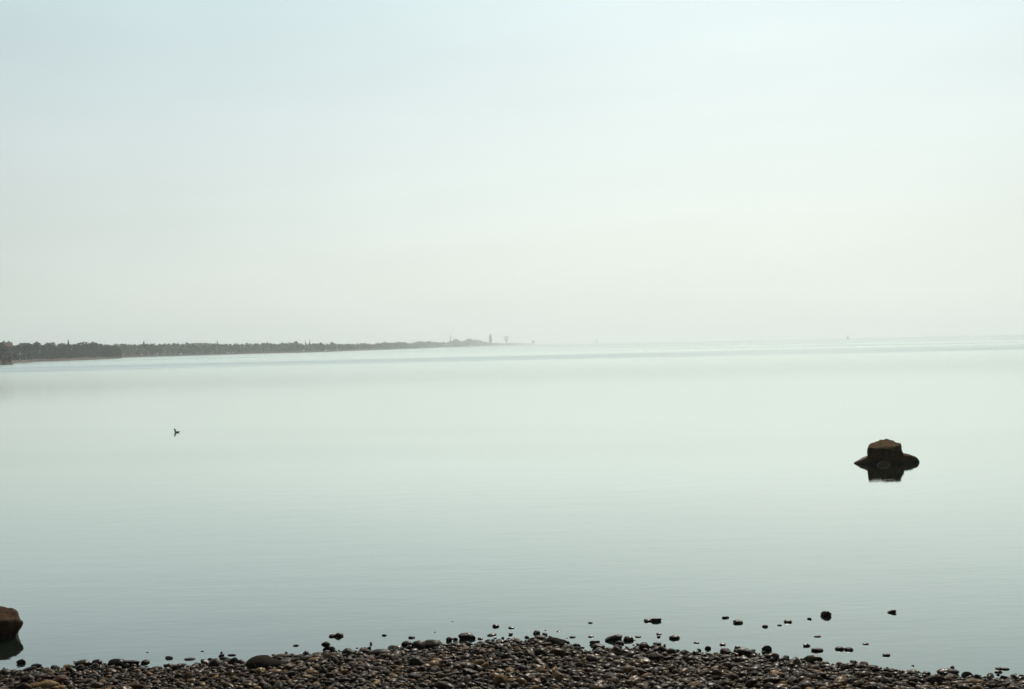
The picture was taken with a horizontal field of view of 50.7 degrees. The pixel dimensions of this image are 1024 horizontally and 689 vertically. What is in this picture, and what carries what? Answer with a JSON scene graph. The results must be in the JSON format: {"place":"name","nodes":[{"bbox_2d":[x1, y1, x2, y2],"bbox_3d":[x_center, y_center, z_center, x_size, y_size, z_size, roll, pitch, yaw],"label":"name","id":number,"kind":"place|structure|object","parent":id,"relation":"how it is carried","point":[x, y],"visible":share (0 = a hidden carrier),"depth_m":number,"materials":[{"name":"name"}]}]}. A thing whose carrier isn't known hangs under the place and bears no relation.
{"place":"outdoors","nodes":[
{"label":"outdoors","id":0,"kind":"place"},
{"bbox_2d":[0,357,121,363],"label":"headland","id":1,"kind":"structure","parent":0,"point":[46,359],"depth_m":509.30,"materials":[{"name":"soil"}]},
{"bbox_2d":[0,342,6,359],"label":"tree","id":2,"kind":"object","parent":1,"relation":"on","point":[2,349],"visible":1,"depth_m":383.11,"materials":[{"name":"brown plant"}]},
{"bbox_2d":[0,343,12,362],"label":"house","id":3,"kind":"structure","parent":1,"relation":"on","point":[6,356],"depth_m":389.10,"materials":[{"name":"brick"}]},
{"bbox_2d":[13,345,21,356],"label":"tree","id":4,"kind":"object","parent":1,"relation":"on","point":[17,349],"visible":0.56,"depth_m":455.22,"materials":[{"name":"green plant"}]},
{"bbox_2d":[18,343,30,355],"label":"tree","id":5,"kind":"object","parent":1,"relation":"on","point":[24,348],"visible":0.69,"depth_m":464.23,"materials":[{"name":"green plant"}]},
{"bbox_2d":[20,343,35,357],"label":"tree","id":6,"kind":"object","parent":1,"relation":"on","point":[30,351],"visible":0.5,"depth_m":486.02,"materials":[{"name":"green plant"}]},
{"bbox_2d":[32,341,41,354],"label":"tree","id":7,"kind":"object","parent":1,"relation":"on","point":[37,346],"visible":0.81,"depth_m":504.23,"materials":[{"name":"green plant"}]},
{"bbox_2d":[41,342,55,353],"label":"tree","id":8,"kind":"object","parent":1,"relation":"on","point":[48,347],"visible":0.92,"depth_m":511.75,"materials":[{"name":"green plant"}]},
{"bbox_2d":[52,345,64,354],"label":"tree","id":9,"kind":"object","parent":1,"relation":"on","point":[58,349],"visible":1,"depth_m":517.05,"materials":[{"name":"green plant"}]},
{"bbox_2d":[1,350,121,360],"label":"undergrowth","id":10,"kind":"object","parent":1,"relation":"on","point":[53,355],"visible":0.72,"depth_m":521.58,"materials":[{"name":"green plant"}]},
{"bbox_2d":[57,343,69,350],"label":"tree","id":11,"kind":"object","parent":1,"relation":"on","point":[65,347],"visible":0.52,"depth_m":527.81,"materials":[{"name":"green plant"}]},
{"bbox_2d":[69,344,78,355],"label":"tree","id":12,"kind":"object","parent":1,"relation":"on","point":[74,350],"visible":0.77,"depth_m":538.66,"materials":[{"name":"green plant"}]},
{"bbox_2d":[77,341,87,353],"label":"tree","id":13,"kind":"object","parent":1,"relation":"on","point":[84,348],"visible":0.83,"depth_m":556.44,"materials":[{"name":"green plant"}]},
{"bbox_2d":[88,341,97,354],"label":"tree","id":14,"kind":"object","parent":1,"relation":"on","point":[92,345],"visible":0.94,"depth_m":575.00,"materials":[{"name":"green plant"}]},
{"bbox_2d":[122,342,623,357],"bbox_3d":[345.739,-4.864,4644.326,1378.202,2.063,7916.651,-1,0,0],"label":"shore","id":15,"kind":"structure","parent":0,"point":[157,355],"depth_m":910.15,"materials":[{"name":"soil"}]},
{"bbox_2d":[77,339,533,355],"bbox_3d":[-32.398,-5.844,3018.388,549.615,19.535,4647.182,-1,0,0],"label":"wood","id":16,"kind":"object","parent":15,"relation":"on","point":[166,349],"visible":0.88,"depth_m":898.30,"materials":[{"name":"plant"}]},
{"bbox_2d":[0,334,1023,678],"bbox_3d":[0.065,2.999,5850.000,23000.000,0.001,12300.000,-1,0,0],"label":"water","id":17,"kind":"structure","parent":0,"point":[310,502],"depth_m":20.78,"materials":[{"name":"liquid"}]},
{"bbox_2d":[0,606,22,639],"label":"boulder","id":18,"kind":"object","parent":17,"relation":"in","point":[11,622],"visible":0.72,"depth_m":11.48,"materials":[{"name":"stone"}]},
{"bbox_2d":[458,632,475,639],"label":"stone","id":19,"kind":"object","parent":17,"relation":"on","point":[467,636],"visible":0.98,"depth_m":11.03,"materials":[{"name":"stone"}]},
{"bbox_2d":[592,643,604,648],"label":"stone","id":20,"kind":"object","parent":17,"relation":"on","point":[595,645],"visible":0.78,"depth_m":10.58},
{"bbox_2d":[605,634,621,641],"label":"stone","id":21,"kind":"object","parent":17,"relation":"on","point":[615,638],"visible":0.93,"depth_m":10.85,"materials":[{"name":"stone"}]},
{"bbox_2d":[820,611,831,616],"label":"stone","id":22,"kind":"object","parent":17,"relation":"on","point":[825,614],"visible":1,"depth_m":11.63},
{"bbox_2d":[876,461,889,465],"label":"rock","id":23,"kind":"object","parent":17,"relation":"on","point":[883,463],"visible":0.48,"depth_m":25.10,"materials":[{"name":"beige stone"}]},
{"bbox_2d":[867,439,904,464],"bbox_3d":[8.950,2.700,25.915,0.858,0.763,1.392,-1,0,16],"label":"boulder","id":24,"kind":"object","parent":17,"relation":"on","point":[889,451],"visible":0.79,"depth_m":25.38,"materials":[{"name":"stone"}]},
{"bbox_2d":[854,456,868,463],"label":"rock","id":25,"kind":"object","parent":24,"relation":"attached to","point":[863,460],"visible":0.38,"depth_m":25.52,"materials":[{"name":"beige stone"}]},
{"bbox_2d":[901,453,918,463],"bbox_3d":[9.388,2.777,25.645,0.612,0.376,0.491,-1,0,0],"label":"rock","id":26,"kind":"object","parent":24,"relation":"attached to","point":[909,458],"visible":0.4,"depth_m":25.50,"materials":[{"name":"stone"}]},
{"bbox_2d":[0,0,1023,352],"label":"sky","id":27,"kind":"structure","parent":0,"point":[222,172],"materials":[{"name":"white"}]},
{"bbox_2d":[4,645,1021,688],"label":"beach","id":28,"kind":"structure","parent":0,"point":[584,682],"depth_m":9.29,"materials":[{"name":"gravel"}]},
{"bbox_2d":[0,669,10,674],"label":"cobble","id":29,"kind":"object","parent":28,"relation":"on","point":[5,671],"visible":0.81,"depth_m":10.03,"materials":[{"name":"grey stone"}]},
{"bbox_2d":[17,683,31,688],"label":"cobble","id":30,"kind":"object","parent":28,"relation":"on","point":[24,686],"visible":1,"depth_m":9.07,"materials":[{"name":"grey stone"}]},
{"bbox_2d":[21,674,34,682],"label":"cobble","id":31,"kind":"object","parent":28,"relation":"on","point":[26,678],"visible":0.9,"depth_m":9.53,"materials":[{"name":"black stone"}]},
{"bbox_2d":[35,675,51,679],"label":"cobble","id":32,"kind":"object","parent":28,"relation":"on","point":[44,677],"visible":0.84,"depth_m":9.64,"materials":[{"name":"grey stone"}]},
{"bbox_2d":[36,680,58,688],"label":"stone","id":33,"kind":"object","parent":28,"relation":"on","point":[46,684],"visible":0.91,"depth_m":9.22,"materials":[{"name":"stone"}]},
{"bbox_2d":[53,674,68,684],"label":"cobble","id":34,"kind":"object","parent":28,"relation":"on","point":[59,679],"visible":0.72,"depth_m":9.50,"materials":[{"name":"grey stone"}]},
{"bbox_2d":[74,659,90,665],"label":"stone","id":35,"kind":"object","parent":28,"relation":"on","point":[84,662],"visible":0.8,"depth_m":10.40,"materials":[{"name":"stone"}]},
{"bbox_2d":[90,682,103,688],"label":"cobble","id":36,"kind":"object","parent":28,"relation":"on","point":[96,685],"visible":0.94,"depth_m":9.18,"materials":[{"name":"grey stone"}]},
{"bbox_2d":[107,659,123,666],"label":"stone","id":37,"kind":"object","parent":28,"relation":"on","point":[117,662],"visible":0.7,"depth_m":10.29,"materials":[{"name":"stone"}]},
{"bbox_2d":[122,660,139,667],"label":"stone","id":38,"kind":"object","parent":28,"relation":"on","point":[131,662],"visible":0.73,"depth_m":10.33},
{"bbox_2d":[127,683,143,688],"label":"cobble","id":39,"kind":"object","parent":28,"relation":"on","point":[137,686],"visible":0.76,"depth_m":9.15,"materials":[{"name":"grey stone"}]},
{"bbox_2d":[182,672,193,679],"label":"cobble","id":40,"kind":"object","parent":28,"relation":"on","point":[188,675],"visible":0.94,"depth_m":9.48,"materials":[{"name":"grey stone"}]},
{"bbox_2d":[207,658,222,666],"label":"cobble","id":41,"kind":"object","parent":28,"relation":"on","point":[215,662],"visible":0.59,"depth_m":10.16,"materials":[{"name":"black stone"}]},
{"bbox_2d":[222,682,234,688],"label":"cobble","id":42,"kind":"object","parent":28,"relation":"on","point":[225,685],"visible":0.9,"depth_m":8.87,"materials":[{"name":"grey stone"}]},
{"bbox_2d":[228,657,239,664],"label":"stone","id":43,"kind":"object","parent":28,"relation":"on","point":[233,660],"visible":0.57,"depth_m":10.21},
{"bbox_2d":[241,680,252,688],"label":"cobble","id":44,"kind":"object","parent":28,"relation":"on","point":[247,683],"visible":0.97,"depth_m":8.82,"materials":[{"name":"grey stone"}]},
{"bbox_2d":[254,667,264,674],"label":"cobble","id":45,"kind":"object","parent":28,"relation":"on","point":[259,670],"visible":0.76,"depth_m":9.50,"materials":[{"name":"grey stone"}]},
{"bbox_2d":[245,655,281,670],"bbox_3d":[-2.270,2.928,9.872,0.330,0.163,0.282,-1,0,-6],"label":"stone","id":46,"kind":"object","parent":28,"relation":"on","point":[262,661],"visible":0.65,"depth_m":9.80,"materials":[{"name":"stone"}]},
{"bbox_2d":[274,681,282,688],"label":"cobble","id":47,"kind":"object","parent":28,"relation":"on","point":[278,684],"visible":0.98,"depth_m":8.73,"materials":[{"name":"black stone"}]},
{"bbox_2d":[272,654,291,658],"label":"cobble","id":48,"kind":"object","parent":28,"relation":"on","point":[283,655],"visible":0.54,"depth_m":10.40,"materials":[{"name":"grey stone"}]},
{"bbox_2d":[323,652,342,660],"bbox_3d":[-1.682,2.951,10.166,0.194,0.107,0.166,-1,0,0],"label":"stone","id":49,"kind":"object","parent":28,"relation":"on","point":[335,654],"visible":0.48,"depth_m":10.14,"materials":[{"name":"stone"}]},
{"bbox_2d":[330,655,338,663],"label":"cobble","id":50,"kind":"object","parent":28,"relation":"on","point":[334,659],"visible":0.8,"depth_m":9.93,"materials":[{"name":"black stone"}]},
{"bbox_2d":[342,648,355,655],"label":"stone","id":51,"kind":"object","parent":28,"relation":"on","point":[348,651],"visible":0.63,"depth_m":10.49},
{"bbox_2d":[358,663,374,669],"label":"cobble","id":52,"kind":"object","parent":28,"relation":"on","point":[366,666],"visible":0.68,"depth_m":9.60,"materials":[{"name":"black stone"}]},
{"bbox_2d":[367,649,391,655],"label":"stone","id":53,"kind":"object","parent":28,"relation":"on","point":[376,652],"visible":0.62,"depth_m":10.44,"materials":[{"name":"stone"}]},
{"bbox_2d":[388,654,400,660],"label":"cobble","id":54,"kind":"object","parent":28,"relation":"on","point":[391,657],"visible":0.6,"depth_m":9.93,"materials":[{"name":"grey stone"}]},
{"bbox_2d":[388,645,402,650],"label":"stone","id":55,"kind":"object","parent":28,"relation":"on","point":[392,647],"visible":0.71,"depth_m":10.68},
{"bbox_2d":[408,674,421,680],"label":"cobble","id":56,"kind":"object","parent":28,"relation":"on","point":[414,676],"visible":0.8,"depth_m":8.93,"materials":[{"name":"black stone"}]},
{"bbox_2d":[410,657,423,666],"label":"cobble","id":57,"kind":"object","parent":28,"relation":"on","point":[416,661],"visible":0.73,"depth_m":9.52,"materials":[{"name":"black stone"}]},
{"bbox_2d":[411,640,425,649],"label":"cobble","id":58,"kind":"object","parent":28,"relation":"on","point":[419,645],"visible":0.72,"depth_m":10.54,"materials":[{"name":"black stone"}]},
{"bbox_2d":[424,640,442,649],"bbox_3d":[-0.780,2.978,10.698,0.207,0.117,0.197,-1,0,25],"label":"stone","id":59,"kind":"object","parent":28,"relation":"on","point":[432,643],"visible":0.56,"depth_m":10.64,"materials":[{"name":"stone"}]},
{"bbox_2d":[428,660,438,667],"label":"cobble","id":60,"kind":"object","parent":28,"relation":"on","point":[434,663],"visible":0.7,"depth_m":9.53,"materials":[{"name":"grey stone"}]},
{"bbox_2d":[434,681,455,688],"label":"cobble","id":61,"kind":"object","parent":28,"relation":"on","point":[442,685],"visible":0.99,"depth_m":8.40,"materials":[{"name":"black stone"}]},
{"bbox_2d":[456,682,467,688],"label":"cobble","id":62,"kind":"object","parent":28,"relation":"on","point":[461,685],"visible":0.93,"depth_m":8.38,"materials":[{"name":"black stone"}]},
{"bbox_2d":[456,662,473,668],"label":"cobble","id":63,"kind":"object","parent":28,"relation":"on","point":[463,664],"visible":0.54,"depth_m":9.41,"materials":[{"name":"grey stone"}]},
{"bbox_2d":[462,675,471,685],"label":"cobble","id":64,"kind":"object","parent":28,"relation":"on","point":[466,679],"visible":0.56,"depth_m":8.65,"materials":[{"name":"black stone"}]},
{"bbox_2d":[462,668,476,675],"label":"cobble","id":65,"kind":"object","parent":28,"relation":"on","point":[468,671],"visible":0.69,"depth_m":8.98,"materials":[{"name":"black stone"}]},
{"bbox_2d":[492,674,507,685],"bbox_3d":[-0.093,2.651,8.548,0.138,0.079,0.123,-10,8,34],"label":"cobble","id":66,"kind":"object","parent":28,"relation":"on","point":[497,680],"visible":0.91,"depth_m":8.51,"materials":[{"name":"beige stone"}]},
{"bbox_2d":[501,653,510,658],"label":"cobble","id":67,"kind":"object","parent":28,"relation":"on","point":[506,656],"visible":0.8,"depth_m":9.79,"materials":[{"name":"black stone"}]},
{"bbox_2d":[0,621,1023,688],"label":"pebbles","id":68,"kind":"object","parent":28,"relation":"on","point":[756,668],"visible":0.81,"depth_m":9.42,"materials":[{"name":"stone"}]},
{"bbox_2d":[517,665,528,672],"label":"cobble","id":69,"kind":"object","parent":28,"relation":"on","point":[522,668],"visible":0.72,"depth_m":9.08,"materials":[{"name":"black stone"}]},
{"bbox_2d":[520,673,535,682],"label":"cobble","id":70,"kind":"object","parent":28,"relation":"on","point":[528,677],"visible":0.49,"depth_m":8.62,"materials":[{"name":"grey stone"}]},
{"bbox_2d":[525,649,535,658],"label":"cobble","id":71,"kind":"object","parent":28,"relation":"on","point":[530,653],"visible":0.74,"depth_m":9.76,"materials":[{"name":"grey stone"}]},
{"bbox_2d":[534,648,547,656],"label":"cobble","id":72,"kind":"object","parent":28,"relation":"on","point":[539,651],"visible":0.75,"depth_m":9.87,"materials":[{"name":"black stone"}]},
{"bbox_2d":[542,637,563,647],"bbox_3d":[0.392,2.906,10.505,0.225,0.132,0.187,-1,0,0],"label":"stone","id":73,"kind":"object","parent":28,"relation":"on","point":[557,641],"visible":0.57,"depth_m":10.45,"materials":[{"name":"stone"}]},
{"bbox_2d":[549,648,565,656],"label":"cobble","id":74,"kind":"object","parent":28,"relation":"on","point":[558,652],"visible":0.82,"depth_m":9.86,"materials":[{"name":"grey stone"}]},
{"bbox_2d":[551,671,564,681],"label":"cobble","id":75,"kind":"object","parent":28,"relation":"on","point":[557,676],"visible":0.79,"depth_m":8.69,"materials":[{"name":"beige stone"}]},
{"bbox_2d":[569,681,578,688],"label":"cobble","id":76,"kind":"object","parent":28,"relation":"on","point":[574,684],"visible":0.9,"depth_m":8.34,"materials":[{"name":"black stone"}]},
{"bbox_2d":[570,669,579,676],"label":"cobble","id":77,"kind":"object","parent":28,"relation":"on","point":[574,672],"visible":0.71,"depth_m":8.84,"materials":[{"name":"grey stone"}]},
{"bbox_2d":[586,655,597,662],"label":"cobble","id":78,"kind":"object","parent":28,"relation":"on","point":[591,658],"visible":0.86,"depth_m":9.82,"materials":[{"name":"black stone"}]},
{"bbox_2d":[590,683,604,688],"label":"cobble","id":79,"kind":"object","parent":28,"relation":"on","point":[596,686],"visible":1,"depth_m":8.39,"materials":[{"name":"grey stone"}]},
{"bbox_2d":[631,668,647,674],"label":"cobble","id":80,"kind":"object","parent":28,"relation":"on","point":[640,671],"visible":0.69,"depth_m":9.22,"materials":[{"name":"black stone"}]},
{"bbox_2d":[636,656,650,664],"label":"cobble","id":81,"kind":"object","parent":28,"relation":"on","point":[646,660],"visible":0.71,"depth_m":9.89,"materials":[{"name":"black stone"}]},
{"bbox_2d":[639,643,649,650],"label":"stone","id":82,"kind":"object","parent":28,"relation":"on","point":[643,645],"visible":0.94,"depth_m":10.42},
{"bbox_2d":[648,652,663,660],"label":"cobble","id":83,"kind":"object","parent":28,"relation":"on","point":[652,656],"visible":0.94,"depth_m":9.95,"materials":[{"name":"grey stone"}]},
{"bbox_2d":[665,664,675,671],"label":"cobble","id":84,"kind":"object","parent":28,"relation":"on","point":[670,667],"visible":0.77,"depth_m":9.32,"materials":[{"name":"grey stone"}]},
{"bbox_2d":[679,668,688,675],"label":"cobble","id":85,"kind":"object","parent":28,"relation":"on","point":[683,670],"visible":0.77,"depth_m":9.22,"materials":[{"name":"beige stone"}]},
{"bbox_2d":[679,678,690,684],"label":"cobble","id":86,"kind":"object","parent":28,"relation":"on","point":[685,681],"visible":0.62,"depth_m":8.71,"materials":[{"name":"grey stone"}]},
{"bbox_2d":[712,669,722,675],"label":"cobble","id":87,"kind":"object","parent":28,"relation":"on","point":[716,672],"visible":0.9,"depth_m":9.04,"materials":[{"name":"black stone"}]},
{"bbox_2d":[720,648,731,654],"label":"cobble","id":88,"kind":"object","parent":28,"relation":"on","point":[727,651],"visible":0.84,"depth_m":10.24,"materials":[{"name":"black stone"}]},
{"bbox_2d":[720,680,733,687],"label":"cobble","id":89,"kind":"object","parent":28,"relation":"on","point":[726,682],"visible":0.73,"depth_m":8.59,"materials":[{"name":"grey stone"}]},
{"bbox_2d":[727,673,738,680],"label":"cobble","id":90,"kind":"object","parent":28,"relation":"on","point":[732,676],"visible":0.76,"depth_m":8.92,"materials":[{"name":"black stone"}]},
{"bbox_2d":[736,648,755,656],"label":"cobble","id":91,"kind":"object","parent":28,"relation":"on","point":[744,652],"visible":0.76,"depth_m":10.20,"materials":[{"name":"black stone"}]},
{"bbox_2d":[745,678,757,687],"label":"cobble","id":92,"kind":"object","parent":28,"relation":"on","point":[751,683],"visible":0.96,"depth_m":8.68,"materials":[{"name":"black stone"}]},
{"bbox_2d":[764,683,775,688],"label":"cobble","id":93,"kind":"object","parent":28,"relation":"on","point":[768,685],"visible":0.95,"depth_m":8.54,"materials":[{"name":"black stone"}]},
{"bbox_2d":[762,677,781,683],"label":"cobble","id":94,"kind":"object","parent":28,"relation":"on","point":[775,680],"visible":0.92,"depth_m":8.73,"materials":[{"name":"grey stone"}]},
{"bbox_2d":[766,653,778,660],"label":"cobble","id":95,"kind":"object","parent":28,"relation":"on","point":[775,656],"visible":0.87,"depth_m":10.01,"materials":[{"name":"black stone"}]},
{"bbox_2d":[787,658,799,665],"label":"cobble","id":96,"kind":"object","parent":28,"relation":"on","point":[795,661],"visible":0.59,"depth_m":9.75,"materials":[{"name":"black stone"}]},
{"bbox_2d":[788,677,798,684],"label":"cobble","id":97,"kind":"object","parent":28,"relation":"on","point":[791,680],"visible":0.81,"depth_m":8.70,"materials":[{"name":"grey stone"}]},
{"bbox_2d":[798,680,812,688],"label":"cobble","id":98,"kind":"object","parent":28,"relation":"on","point":[803,684],"visible":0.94,"depth_m":8.47,"materials":[{"name":"grey stone"}]},
{"bbox_2d":[804,655,822,663],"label":"cobble","id":99,"kind":"object","parent":28,"relation":"on","point":[811,659],"visible":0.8,"depth_m":9.88,"materials":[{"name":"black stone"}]},
{"bbox_2d":[833,675,846,685],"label":"cobble","id":100,"kind":"object","parent":28,"relation":"on","point":[842,679],"visible":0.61,"depth_m":8.73,"materials":[{"name":"beige stone"}]},
{"bbox_2d":[840,663,849,669],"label":"cobble","id":101,"kind":"object","parent":28,"relation":"on","point":[843,666],"visible":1,"depth_m":9.54,"materials":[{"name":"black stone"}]},
{"bbox_2d":[852,680,864,687],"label":"cobble","id":102,"kind":"object","parent":28,"relation":"on","point":[857,683],"visible":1,"depth_m":8.68,"materials":[{"name":"black stone"}]},
{"bbox_2d":[859,671,870,677],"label":"cobble","id":103,"kind":"object","parent":28,"relation":"on","point":[863,674],"visible":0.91,"depth_m":9.18,"materials":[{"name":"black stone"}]},
{"bbox_2d":[881,677,891,683],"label":"cobble","id":104,"kind":"object","parent":28,"relation":"on","point":[884,680],"visible":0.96,"depth_m":9.00,"materials":[{"name":"black stone"}]},
{"bbox_2d":[907,676,919,682],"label":"stone","id":105,"kind":"object","parent":28,"relation":"on","point":[915,679],"visible":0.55,"depth_m":9.13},
{"bbox_2d":[926,674,946,684],"bbox_3d":[3.556,2.821,9.083,0.145,0.096,0.141,-1,0,-23],"label":"stone","id":106,"kind":"object","parent":28,"relation":"on","point":[938,679],"visible":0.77,"depth_m":9.05,"materials":[{"name":"stone"}]},
{"bbox_2d":[936,668,958,674],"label":"stone","id":107,"kind":"object","parent":28,"relation":"on","point":[941,671],"visible":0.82,"depth_m":9.55,"materials":[{"name":"stone"}]},
{"bbox_2d":[964,679,985,684],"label":"cobble","id":108,"kind":"object","parent":28,"relation":"on","point":[974,681],"visible":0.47,"depth_m":9.04,"materials":[{"name":"beige stone"}]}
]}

